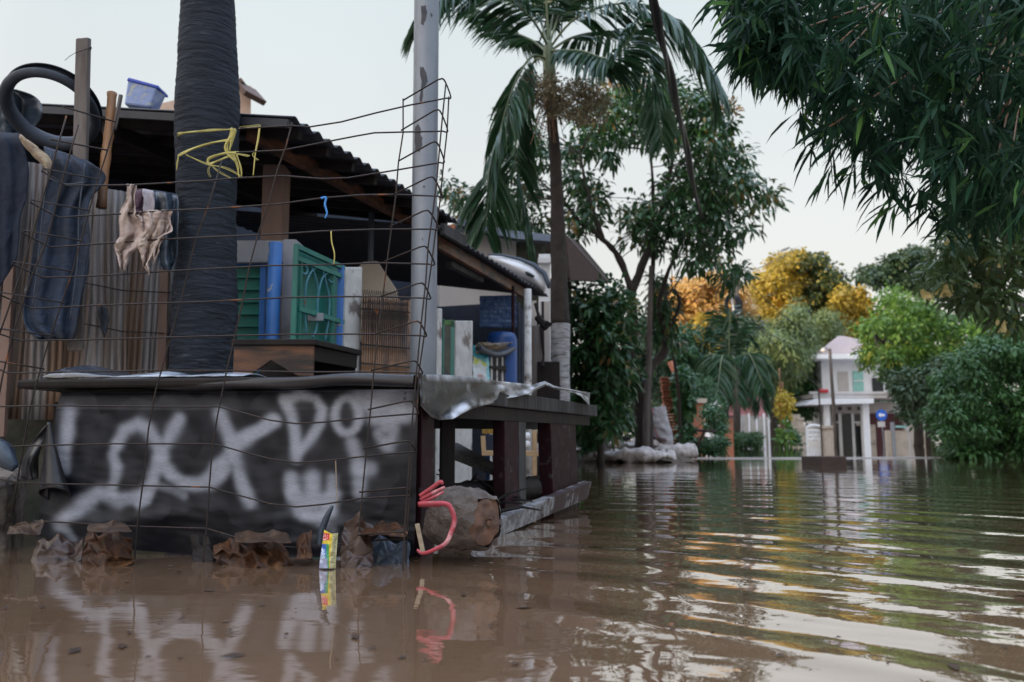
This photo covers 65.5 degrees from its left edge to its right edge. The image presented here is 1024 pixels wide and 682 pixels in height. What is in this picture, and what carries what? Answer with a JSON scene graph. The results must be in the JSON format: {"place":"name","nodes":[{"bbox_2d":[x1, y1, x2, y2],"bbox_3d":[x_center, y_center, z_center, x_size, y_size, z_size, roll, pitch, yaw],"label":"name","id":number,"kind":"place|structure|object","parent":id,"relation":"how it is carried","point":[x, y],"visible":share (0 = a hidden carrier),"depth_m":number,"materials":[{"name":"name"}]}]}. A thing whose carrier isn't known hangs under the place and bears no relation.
{"place":"outdoors","nodes":[
{"label":"outdoors","id":0,"kind":"place"},
{"bbox_2d":[0,439,1023,681],"bbox_3d":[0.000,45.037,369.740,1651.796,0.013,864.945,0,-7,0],"label":"water","id":1,"kind":"structure","parent":0,"point":[865,592],"depth_m":2.52,"materials":[{"name":"liquid"}]},
{"bbox_2d":[0,467,26,550],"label":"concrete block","id":2,"kind":"object","parent":1,"relation":"on","point":[8,517],"depth_m":3.59,"materials":[{"name":"concrete"}]},
{"bbox_2d":[7,519,43,535],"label":"dead leaf","id":3,"kind":"object","parent":1,"relation":"on","point":[32,528],"visible":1,"depth_m":3.19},
{"bbox_2d":[0,417,52,521],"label":"wall","id":4,"kind":"structure","parent":1,"relation":"on","point":[15,432],"depth_m":4.78,"materials":[{"name":"concrete"}]},
{"bbox_2d":[0,162,174,436],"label":"zinc fence","id":5,"kind":"object","parent":4,"relation":"on","point":[141,320],"visible":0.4,"depth_m":4.92,"materials":[{"name":"metal"}]},
{"bbox_2d":[0,132,28,285],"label":"trousers","id":6,"kind":"object","parent":5,"relation":"hanging from","point":[14,173],"visible":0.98,"depth_m":4.38,"materials":[{"name":"blue fabric"}]},
{"bbox_2d":[19,134,51,171],"bbox_3d":[-2.646,-1.044,4.374,0.261,0.252,0.081,-2,-7,17],"label":"folded cloth","id":7,"kind":"object","parent":6,"relation":"on","point":[40,156],"visible":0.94,"depth_m":4.35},
{"bbox_2d":[0,63,102,150],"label":"tyre","id":8,"kind":"object","parent":5,"relation":"on","point":[19,123],"visible":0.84,"depth_m":4.70,"materials":[{"name":"rubber"}]},
{"bbox_2d":[0,89,42,134],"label":"plastic bag","id":9,"kind":"object","parent":8,"relation":"on","point":[29,107],"visible":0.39,"depth_m":4.96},
{"bbox_2d":[23,146,105,339],"bbox_3d":[-2.507,-0.554,4.466,0.490,1.124,0.220,0,-7,0],"label":"pair of jeans","id":10,"kind":"object","parent":5,"relation":"hanging from","point":[41,321],"visible":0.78,"depth_m":4.39,"materials":[{"name":"fabric"}]},
{"bbox_2d":[96,91,116,209],"bbox_3d":[-2.352,-1.113,4.627,0.065,0.726,0.141,2,-7,-15],"label":"bamboo pole","id":11,"kind":"object","parent":5,"relation":"attached to","point":[101,202],"visible":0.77,"depth_m":4.60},
{"bbox_2d":[31,532,82,561],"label":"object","id":12,"kind":"object","parent":1,"relation":"on","point":[58,547],"visible":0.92,"depth_m":3.27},
{"bbox_2d":[67,37,90,350],"bbox_3d":[-2.470,-0.864,4.554,0.138,1.854,0.140,3,-8,-24],"label":"timber post","id":13,"kind":"object","parent":1,"relation":"on","point":[82,81],"visible":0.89,"depth_m":4.56,"materials":[{"name":"wood"}]},
{"bbox_2d":[82,532,134,566],"bbox_3d":[-1.619,0.826,3.165,0.268,0.149,0.138,-1,-7,9],"label":"dead leaf","id":14,"kind":"object","parent":1,"relation":"on","point":[109,549],"visible":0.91,"depth_m":3.16,"materials":[{"name":"plant"}]},
{"bbox_2d":[87,520,131,532],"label":"dead leaf","id":15,"kind":"object","parent":14,"relation":"on","point":[112,526],"visible":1,"depth_m":3.12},
{"bbox_2d":[190,535,216,561],"bbox_3d":[-1.260,0.859,3.259,0.102,0.123,0.150,4,-8,-27],"label":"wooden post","id":16,"kind":"object","parent":1,"relation":"on","point":[197,542],"visible":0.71,"depth_m":3.25,"materials":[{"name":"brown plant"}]},
{"bbox_2d":[167,0,240,377],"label":"ringed palm","id":17,"kind":"object","parent":1,"relation":"on","point":[206,93],"visible":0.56,"depth_m":4.76,"materials":[{"name":"grey plant"}]},
{"bbox_2d":[176,124,260,177],"bbox_3d":[-1.448,-0.972,4.237,0.350,0.662,1.525,5,-9,-36],"label":"raffia tie","id":18,"kind":"object","parent":17,"relation":"attached to","point":[230,139],"visible":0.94,"depth_m":4.66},
{"bbox_2d":[160,78,265,113],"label":"peach house","id":19,"kind":"structure","parent":1,"relation":"on","point":[247,93],"depth_m":12.53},
{"bbox_2d":[0,78,451,569],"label":"wire mesh","id":20,"kind":"object","parent":1,"relation":"on","point":[386,262],"visible":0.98,"depth_m":3.32,"materials":[{"name":"metal"}]},
{"bbox_2d":[0,438,18,471],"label":"plastic bag","id":21,"kind":"object","parent":20,"relation":"attached to","point":[8,459],"visible":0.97,"depth_m":3.37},
{"bbox_2d":[114,184,172,275],"bbox_3d":[-1.591,-0.488,3.457,0.255,0.419,0.082,0,-7,0],"label":"torn rag","id":22,"kind":"object","parent":20,"relation":"hanging from","point":[140,230],"visible":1,"depth_m":3.44,"materials":[{"name":"fabric"}]},
{"bbox_2d":[153,190,178,269],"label":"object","id":23,"kind":"object","parent":20,"relation":"hanging from","point":[167,256],"visible":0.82,"depth_m":4.62,"materials":[{"name":"fabric"}]},
{"bbox_2d":[417,480,456,554],"bbox_3d":[-0.300,0.678,3.068,0.186,0.279,0.088,-3,-8,24],"label":"plastic strap","id":24,"kind":"object","parent":20,"relation":"attached to","point":[424,498],"visible":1,"depth_m":3.04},
{"bbox_2d":[213,537,293,568],"bbox_3d":[-1.022,0.831,3.134,0.353,0.140,0.165,0,-7,0],"label":"dead leaf","id":25,"kind":"object","parent":1,"relation":"on","point":[230,552],"visible":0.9,"depth_m":3.13,"materials":[{"name":"plant"}]},
{"bbox_2d":[234,529,291,543],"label":"dead leaf","id":26,"kind":"object","parent":25,"relation":"on","point":[272,535],"visible":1,"depth_m":3.11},
{"bbox_2d":[237,239,302,338],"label":"gate pillar","id":27,"kind":"structure","parent":1,"relation":"on","point":[245,251],"depth_m":5.37,"materials":[{"name":"grey concrete"}]},
{"bbox_2d":[236,263,267,373],"bbox_3d":[-1.837,0.443,5.358,0.369,2.003,0.075,0,-7,0],"label":"side door","id":28,"kind":"structure","parent":27,"relation":"attached to","point":[252,319],"depth_m":5.44,"materials":[{"name":"green paint"}]},
{"bbox_2d":[24,103,523,383],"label":"market house","id":29,"kind":"structure","parent":1,"relation":"on","point":[143,149],"depth_m":6.03,"materials":[{"name":"brown wood"}]},
{"bbox_2d":[125,78,167,108],"bbox_3d":[-2.725,-1.819,5.935,0.254,0.226,0.170,0,-7,0],"label":"plastic tub","id":30,"kind":"object","parent":29,"relation":"on","point":[141,94],"visible":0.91,"depth_m":5.86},
{"bbox_2d":[359,261,397,341],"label":"concrete slab","id":31,"kind":"structure","parent":29,"relation":"attached to","point":[373,275],"depth_m":7.01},
{"bbox_2d":[265,241,282,338],"bbox_3d":[-1.547,0.380,5.091,0.090,2.063,0.090,0,-7,0],"label":"painted post","id":32,"kind":"object","parent":1,"relation":"on","point":[274,280],"visible":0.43,"depth_m":5.14,"materials":[{"name":"blue paint"}]},
{"bbox_2d":[296,530,312,559],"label":"dead leaf","id":33,"kind":"object","parent":1,"relation":"on","point":[303,546],"visible":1,"depth_m":3.14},
{"bbox_2d":[17,373,596,557],"bbox_3d":[-0.744,0.803,5.107,2.009,1.147,4.084,-2,-7,19],"label":"stall table","id":34,"kind":"object","parent":1,"relation":"in","point":[509,413],"visible":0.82,"depth_m":3.43,"materials":[{"name":"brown wood"}]},
{"bbox_2d":[40,365,264,378],"bbox_3d":[-1.636,0.145,3.692,0.961,0.073,0.301,-1,-7,7],"label":"plastic sheet","id":35,"kind":"object","parent":34,"relation":"on","point":[170,374],"visible":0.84,"depth_m":3.60,"materials":[{"name":"plastic"}]},
{"bbox_2d":[231,339,361,376],"bbox_3d":[-1.070,0.109,3.960,0.554,0.180,0.490,0,-7,0],"label":"stool","id":36,"kind":"object","parent":34,"relation":"on","point":[288,354],"visible":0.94,"depth_m":3.74,"materials":[{"name":"brown wood"}]},
{"bbox_2d":[317,505,333,545],"bbox_3d":[-0.736,0.726,3.136,0.063,0.158,0.028,0,-7,0],"label":"sandal strap","id":37,"kind":"object","parent":1,"relation":"on","point":[324,522],"visible":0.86,"depth_m":3.12,"materials":[{"name":"black plastic"}]},
{"bbox_2d":[319,530,337,568],"bbox_3d":[-0.701,0.795,3.037,0.069,0.144,0.028,0,-7,0],"label":"snack packet","id":38,"kind":"object","parent":1,"relation":"on","point":[328,552],"visible":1,"depth_m":3.03},
{"bbox_2d":[343,267,361,370],"bbox_3d":[-1.219,0.460,5.689,0.160,2.047,0.235,-2,-7,19],"label":"concrete post","id":39,"kind":"object","parent":1,"relation":"on","point":[352,305],"visible":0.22,"depth_m":5.74,"materials":[{"name":"concrete"}]},
{"bbox_2d":[290,244,344,345],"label":"green gate","id":40,"kind":"structure","parent":39,"relation":"attached to","point":[316,315],"depth_m":5.25,"materials":[{"name":"metal"}]},
{"bbox_2d":[339,510,374,567],"bbox_3d":[-0.605,0.778,3.121,0.135,0.219,0.128,0,-7,0],"label":"plastic film","id":41,"kind":"object","parent":1,"relation":"on","point":[355,551],"visible":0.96,"depth_m":3.11,"materials":[{"name":"plastic"}]},
{"bbox_2d":[361,520,408,536],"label":"dead leaf","id":42,"kind":"object","parent":1,"relation":"on","point":[382,526],"visible":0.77,"depth_m":3.15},
{"bbox_2d":[361,289,410,374],"bbox_3d":[-0.963,0.499,6.049,0.052,1.856,0.844,-2,-7,19],"label":"bamboo fence","id":43,"kind":"object","parent":1,"relation":"on","point":[392,349],"visible":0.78,"depth_m":6.09,"materials":[{"name":"wood"}]},
{"bbox_2d":[371,535,409,563],"bbox_3d":[-0.502,0.851,3.194,0.195,0.136,0.122,0,-7,0],"label":"plastic film","id":44,"kind":"object","parent":1,"relation":"on","point":[387,552],"visible":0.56,"depth_m":3.20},
{"bbox_2d":[236,210,547,476],"bbox_3d":[-1.223,0.348,8.975,2.660,3.055,3.706,-2,-7,19],"label":"street kitchen","id":45,"kind":"object","parent":1,"relation":"on","point":[461,263],"visible":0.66,"depth_m":8.76,"materials":[{"name":"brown wood"}]},
{"bbox_2d":[479,295,516,327],"bbox_3d":[-0.155,-0.345,9.056,0.524,0.410,0.032,5,-8,-35],"label":"blue banner","id":46,"kind":"object","parent":45,"relation":"hanging from","point":[494,311],"visible":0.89,"depth_m":9.04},
{"bbox_2d":[487,253,549,296],"bbox_3d":[0.083,-0.815,9.878,0.763,0.432,0.780,0,-7,0],"label":"fibreglass shell","id":47,"kind":"object","parent":45,"relation":"on","point":[534,274],"visible":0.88,"depth_m":9.61,"materials":[{"name":"white plastic"}]},
{"bbox_2d":[410,0,438,483],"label":"street pole","id":48,"kind":"object","parent":1,"relation":"on","point":[426,42],"visible":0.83,"depth_m":4.58,"materials":[{"name":"paint"}]},
{"bbox_2d":[435,308,441,481],"bbox_3d":[-0.706,0.674,7.091,0.130,1.957,0.096,-2,-7,19],"label":"concrete post","id":49,"kind":"object","parent":1,"relation":"on","point":[439,353],"visible":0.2,"depth_m":7.11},
{"bbox_2d":[441,319,453,374],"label":"iron gate","id":50,"kind":"structure","parent":49,"relation":"attached to","point":[447,347],"depth_m":7.31,"materials":[{"name":"metal"}]},
{"bbox_2d":[422,485,500,550],"bbox_3d":[-0.204,0.721,3.243,0.293,0.257,0.276,-6,-9,40],"label":"log","id":51,"kind":"object","parent":1,"relation":"on","point":[478,516],"visible":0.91,"depth_m":3.16,"materials":[{"name":"wood"}]},
{"bbox_2d":[454,321,472,482],"bbox_3d":[-0.516,0.744,7.630,0.130,1.947,0.418,-2,-7,19],"label":"concrete post","id":52,"kind":"object","parent":1,"relation":"on","point":[463,346],"visible":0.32,"depth_m":7.62,"materials":[{"name":"concrete"}]},
{"bbox_2d":[433,478,541,501],"bbox_3d":[-0.123,0.889,4.586,0.188,0.183,1.043,-3,-8,27],"label":"log","id":53,"kind":"object","parent":1,"relation":"on","point":[534,490],"visible":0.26,"depth_m":4.85,"materials":[{"name":"brown wood"}]},
{"bbox_2d":[455,443,492,474],"bbox_3d":[-0.274,0.775,5.225,0.225,0.207,1.240,3,-7,-22],"label":"fallen board","id":54,"kind":"object","parent":53,"relation":"on","point":[467,456],"visible":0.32,"depth_m":5.13,"materials":[{"name":"grey wood"}]},
{"bbox_2d":[436,469,540,512],"bbox_3d":[-0.207,0.999,5.043,0.709,0.342,1.822,1,-7,-4],"label":"branch tangle","id":55,"kind":"object","parent":1,"relation":"on","point":[515,498],"visible":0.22,"depth_m":4.28,"materials":[{"name":"brown wood"}]},
{"bbox_2d":[489,356,506,479],"bbox_3d":[-0.146,0.967,8.465,0.034,1.705,0.551,-2,-7,19],"label":"slat panel","id":56,"kind":"object","parent":1,"relation":"on","point":[498,367],"visible":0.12,"depth_m":8.51,"materials":[{"name":"grey wood"}]},
{"bbox_2d":[473,345,489,379],"bbox_3d":[-0.308,0.265,8.089,0.020,0.399,0.478,-2,-7,20],"label":"fence banner","id":57,"kind":"object","parent":56,"relation":"attached to","point":[481,363],"visible":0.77,"depth_m":8.05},
{"bbox_2d":[486,331,516,479],"bbox_3d":[-0.115,0.784,8.870,0.350,1.765,0.350,0,-7,0],"label":"water drum","id":58,"kind":"object","parent":1,"relation":"on","point":[510,359],"visible":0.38,"depth_m":8.81,"materials":[{"name":"blue plastic"}]},
{"bbox_2d":[481,429,538,475],"bbox_3d":[0.036,1.074,7.272,0.633,0.607,0.342,0,-7,0],"label":"wooden shelf","id":59,"kind":"object","parent":1,"relation":"on","point":[486,445],"visible":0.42,"depth_m":7.12,"materials":[{"name":"brown wood"}]},
{"bbox_2d":[3,487,1023,669],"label":"litter","id":60,"kind":"object","parent":1,"relation":"on","point":[356,635],"visible":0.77,"depth_m":2.01,"materials":[{"name":"brown plant"}]},
{"bbox_2d":[437,217,608,387],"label":"white house","id":61,"kind":"structure","parent":1,"relation":"on","point":[583,265],"depth_m":12.80,"materials":[{"name":"paint"}]},
{"bbox_2d":[532,326,540,474],"bbox_3d":[0.322,0.925,10.485,0.139,2.271,0.040,0,-7,0],"label":"metal sheet","id":62,"kind":"object","parent":1,"relation":"on","point":[536,347],"visible":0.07,"depth_m":10.56,"materials":[{"name":"metal"}]},
{"bbox_2d":[534,301,551,366],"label":"hanging tools","id":63,"kind":"object","parent":62,"relation":"hanging from","point":[542,322],"visible":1,"depth_m":10.43,"materials":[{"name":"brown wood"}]},
{"bbox_2d":[540,301,549,361],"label":"wall panel","id":64,"kind":"structure","parent":1,"relation":"on","point":[547,331],"depth_m":11.39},
{"bbox_2d":[500,481,590,535],"bbox_3d":[0.173,0.994,4.796,0.093,0.192,2.104,-2,-7,20],"label":"plank","id":65,"kind":"object","parent":1,"relation":"on","point":[547,505],"visible":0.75,"depth_m":4.78,"materials":[{"name":"wood"}]},
{"bbox_2d":[537,362,559,474],"bbox_3d":[0.478,1.156,10.356,0.297,1.782,0.040,0,-7,0],"label":"hoarding","id":66,"kind":"object","parent":1,"relation":"on","point":[548,372],"visible":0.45,"depth_m":10.42,"materials":[{"name":"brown wood"}]},
{"bbox_2d":[400,0,730,400],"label":"areca palm","id":67,"kind":"object","parent":1,"relation":"on","point":[523,98],"visible":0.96,"depth_m":10.63,"materials":[{"name":"green plant"}]},
{"bbox_2d":[568,272,648,464],"bbox_3d":[1.580,0.492,14.527,1.830,3.912,3.232,-1,-7,7],"label":"ficus shrub","id":68,"kind":"object","parent":1,"relation":"on","point":[607,378],"visible":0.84,"depth_m":13.60,"materials":[{"name":"green plant"}]},
{"bbox_2d":[609,446,666,462],"bbox_3d":[2.469,2.241,15.643,1.150,0.356,0.483,0,-7,0],"label":"sandbag","id":69,"kind":"object","parent":1,"relation":"on","point":[644,454],"visible":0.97,"depth_m":15.47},
{"bbox_2d":[621,309,669,406],"bbox_3d":[4.852,1.582,30.038,2.557,5.481,4.328,-2,-7,12],"label":"street tree","id":70,"kind":"object","parent":1,"relation":"on","point":[641,344],"visible":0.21,"depth_m":29.16,"materials":[{"name":"green plant"}]},
{"bbox_2d":[660,377,677,443],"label":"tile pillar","id":71,"kind":"structure","parent":1,"relation":"on","point":[665,385],"depth_m":19.66,"materials":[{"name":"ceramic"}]},
{"bbox_2d":[657,443,697,458],"bbox_3d":[3.543,2.383,17.032,0.900,0.420,0.460,0,-7,0],"label":"sandbag","id":72,"kind":"object","parent":1,"relation":"on","point":[689,450],"visible":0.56,"depth_m":16.87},
{"bbox_2d":[667,363,700,447],"bbox_3d":[4.196,1.676,19.442,0.875,2.329,1.402,-2,-7,18],"label":"climbing vine","id":73,"kind":"object","parent":1,"relation":"on","point":[687,378],"visible":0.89,"depth_m":19.20,"materials":[{"name":"green plant"}]},
{"bbox_2d":[657,319,712,389],"bbox_3d":[6.728,1.747,32.000,3.244,5.606,5.236,0,-7,0],"label":"street tree","id":74,"kind":"object","parent":1,"relation":"on","point":[692,354],"visible":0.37,"depth_m":31.20,"materials":[{"name":"green plant"}]},
{"bbox_2d":[692,374,724,408],"bbox_3d":[6.084,2.352,26.043,1.478,2.568,1.817,-5,-9,38],"label":"round shrub","id":75,"kind":"object","parent":1,"relation":"on","point":[701,390],"visible":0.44,"depth_m":25.76,"materials":[{"name":"green plant"}]},
{"bbox_2d":[662,269,760,332],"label":"flame tree","id":76,"kind":"object","parent":1,"relation":"on","point":[702,299],"visible":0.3,"depth_m":72.32,"materials":[{"name":"orange plant"}]},
{"bbox_2d":[690,432,732,456],"bbox_3d":[4.842,2.580,19.385,1.264,0.782,1.460,0,-7,0],"label":"bush","id":77,"kind":"object","parent":1,"relation":"on","point":[712,447],"visible":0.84,"depth_m":19.03,"materials":[{"name":"green plant"}]},
{"bbox_2d":[695,400,733,439],"bbox_3d":[5.583,2.361,21.808,1.036,1.536,1.520,-2,-7,16],"label":"leafy bush","id":78,"kind":"object","parent":1,"relation":"on","point":[712,420],"visible":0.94,"depth_m":21.66,"materials":[{"name":"green plant"}]},
{"bbox_2d":[724,264,742,437],"bbox_3d":[10.036,0.711,36.014,0.896,8.608,0.648,0,-7,0],"label":"utility pole","id":79,"kind":"object","parent":1,"relation":"on","point":[737,409],"visible":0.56,"depth_m":35.90,"materials":[{"name":"grey concrete"}]},
{"bbox_2d":[649,0,735,299],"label":"cable bundle","id":80,"kind":"object","parent":79,"relation":"attached to","point":[656,16],"visible":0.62,"depth_m":7.87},
{"bbox_2d":[690,304,780,438],"bbox_3d":[8.314,1.326,29.453,3.720,5.624,4.068,0,-7,0],"label":"palm","id":81,"kind":"object","parent":1,"relation":"on","point":[726,359],"visible":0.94,"depth_m":28.98,"materials":[{"name":"green plant"}]},
{"bbox_2d":[719,429,766,448],"bbox_3d":[9.692,4.243,33.847,2.142,0.997,2.658,-2,-7,13],"label":"clipped hedge","id":82,"kind":"object","parent":1,"relation":"on","point":[742,440],"visible":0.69,"depth_m":33.10,"materials":[{"name":"green plant"}]},
{"bbox_2d":[718,312,776,349],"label":"street tree","id":83,"kind":"object","parent":1,"relation":"on","point":[756,321],"visible":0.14,"depth_m":58.10,"materials":[{"name":"green plant"}]},
{"bbox_2d":[741,413,769,446],"bbox_3d":[12.097,4.550,39.731,1.483,1.867,0.180,0,-7,0],"label":"pale fence","id":84,"kind":"object","parent":1,"relation":"on","point":[749,424],"visible":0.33,"depth_m":39.76,"materials":[{"name":"paint"}]},
{"bbox_2d":[731,323,815,443],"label":"street tree","id":85,"kind":"object","parent":1,"relation":"on","point":[795,356],"visible":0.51,"depth_m":53.38,"materials":[{"name":"green plant"}]},
{"bbox_2d":[768,368,797,444],"bbox_3d":[12.253,3.023,35.927,1.410,3.601,1.840,0,-7,0],"label":"potted croton","id":86,"kind":"object","parent":1,"relation":"on","point":[784,403],"visible":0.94,"depth_m":35.60,"materials":[{"name":"yellow plant"}]},
{"bbox_2d":[770,416,797,448],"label":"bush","id":87,"kind":"object","parent":1,"relation":"on","point":[786,437],"visible":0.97,"depth_m":32.65,"materials":[{"name":"green plant"}]},
{"bbox_2d":[763,297,825,413],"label":"street tree","id":88,"kind":"object","parent":1,"relation":"on","point":[798,315],"visible":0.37,"depth_m":59.83,"materials":[{"name":"green plant"}]},
{"bbox_2d":[769,370,821,425],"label":"street tree","id":89,"kind":"object","parent":1,"relation":"on","point":[807,413],"visible":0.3,"depth_m":60.85,"materials":[{"name":"green plant"}]},
{"bbox_2d":[746,245,854,324],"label":"rain tree","id":90,"kind":"object","parent":1,"relation":"on","point":[803,273],"visible":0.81,"depth_m":88.73,"materials":[{"name":"yellow plant"}]},
{"bbox_2d":[801,456,846,465],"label":"concrete block","id":91,"kind":"structure","parent":1,"relation":"on","point":[827,460],"depth_m":13.84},
{"bbox_2d":[807,305,853,347],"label":"street tree","id":92,"kind":"object","parent":1,"relation":"on","point":[829,328],"visible":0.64,"depth_m":68.79,"materials":[{"name":"green plant"}]},
{"bbox_2d":[828,348,837,445],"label":"utility pole","id":93,"kind":"object","parent":1,"relation":"on","point":[833,401],"visible":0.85,"depth_m":44.85,"materials":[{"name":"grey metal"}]},
{"bbox_2d":[823,284,878,338],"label":"flame tree","id":94,"kind":"object","parent":1,"relation":"on","point":[854,304],"visible":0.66,"depth_m":82.37,"materials":[{"name":"yellow plant"}]},
{"bbox_2d":[794,336,913,443],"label":"two storey house","id":95,"kind":"structure","parent":1,"relation":"on","point":[857,395],"depth_m":59.95,"materials":[{"name":"white paint"}]},
{"bbox_2d":[836,414,860,443],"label":"door","id":96,"kind":"structure","parent":95,"relation":"in","point":[846,418],"depth_m":59.83,"materials":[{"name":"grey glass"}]},
{"bbox_2d":[690,0,1023,259],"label":"overhanging bamboo","id":97,"kind":"object","parent":1,"relation":"on","point":[919,65],"visible":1,"depth_m":4.96,"materials":[{"name":"green plant"}]},
{"bbox_2d":[884,422,907,444],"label":"yard wall","id":98,"kind":"structure","parent":1,"relation":"on","point":[893,436],"depth_m":49.63,"materials":[{"name":"paint"}]},
{"bbox_2d":[849,243,964,345],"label":"spreading tree","id":99,"kind":"object","parent":1,"relation":"on","point":[892,268],"visible":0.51,"depth_m":78.31,"materials":[{"name":"green plant"}]},
{"bbox_2d":[847,282,1012,446],"bbox_3d":[23.424,1.224,42.159,14.113,9.096,10.478,0,-7,0],"label":"spreading green tree","id":100,"kind":"object","parent":1,"relation":"on","point":[889,339],"visible":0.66,"depth_m":39.13,"materials":[{"name":"green plant"}]},
{"bbox_2d":[877,347,985,447],"bbox_3d":[19.992,2.655,36.933,7.025,4.976,5.346,0,-7,0],"label":"spreading green tree","id":101,"kind":"object","parent":1,"relation":"on","point":[910,405],"visible":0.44,"depth_m":35.59,"materials":[{"name":"green plant"}]},
{"bbox_2d":[909,175,1023,345],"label":"frangipani","id":102,"kind":"object","parent":1,"relation":"on","point":[985,290],"visible":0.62,"depth_m":10.23,"materials":[{"name":"green plant"}]},
{"bbox_2d":[916,327,1023,459],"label":"bush","id":103,"kind":"object","parent":1,"relation":"on","point":[997,433],"visible":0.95,"depth_m":17.75,"materials":[{"name":"green plant"}]},
{"bbox_2d":[0,0,1023,435],"label":"sky","id":104,"kind":"structure","parent":0,"point":[316,62],"materials":[{"name":"white"}]},
{"bbox_2d":[576,443,694,462],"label":"mud bank","id":105,"kind":"structure","parent":0,"point":[682,459],"depth_m":15.99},
{"bbox_2d":[437,70,794,448],"bbox_3d":[2.375,-1.844,17.382,8.352,9.280,4.035,0,-7,0],"label":"mango tree","id":106,"kind":"object","parent":105,"relation":"on","point":[717,201],"visible":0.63,"depth_m":16.69,"materials":[{"name":"green plant"}]},
{"bbox_2d":[642,265,653,446],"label":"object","id":107,"kind":"object","parent":105,"relation":"on","point":[646,418],"visible":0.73,"depth_m":16.60,"materials":[{"name":"brown wood"}]},
{"bbox_2d":[637,269,690,442],"bbox_3d":[3.438,0.524,18.183,1.215,4.724,2.523,-2,-7,19],"label":"young tree","id":108,"kind":"object","parent":105,"relation":"on","point":[667,309],"visible":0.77,"depth_m":17.93,"materials":[{"name":"green plant"}]},
{"bbox_3d":[3.364,2.373,17.255,0.700,0.279,0.486,0,-7,0],"label":"sandbag","id":109,"kind":"object","parent":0,"visible":0},
{"bbox_2d":[652,406,672,444],"bbox_3d":[3.252,1.885,17.575,0.574,0.922,0.588,0,-7,0],"label":"white sack","id":110,"kind":"object","parent":109,"relation":"on","point":[663,434],"visible":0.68,"depth_m":17.36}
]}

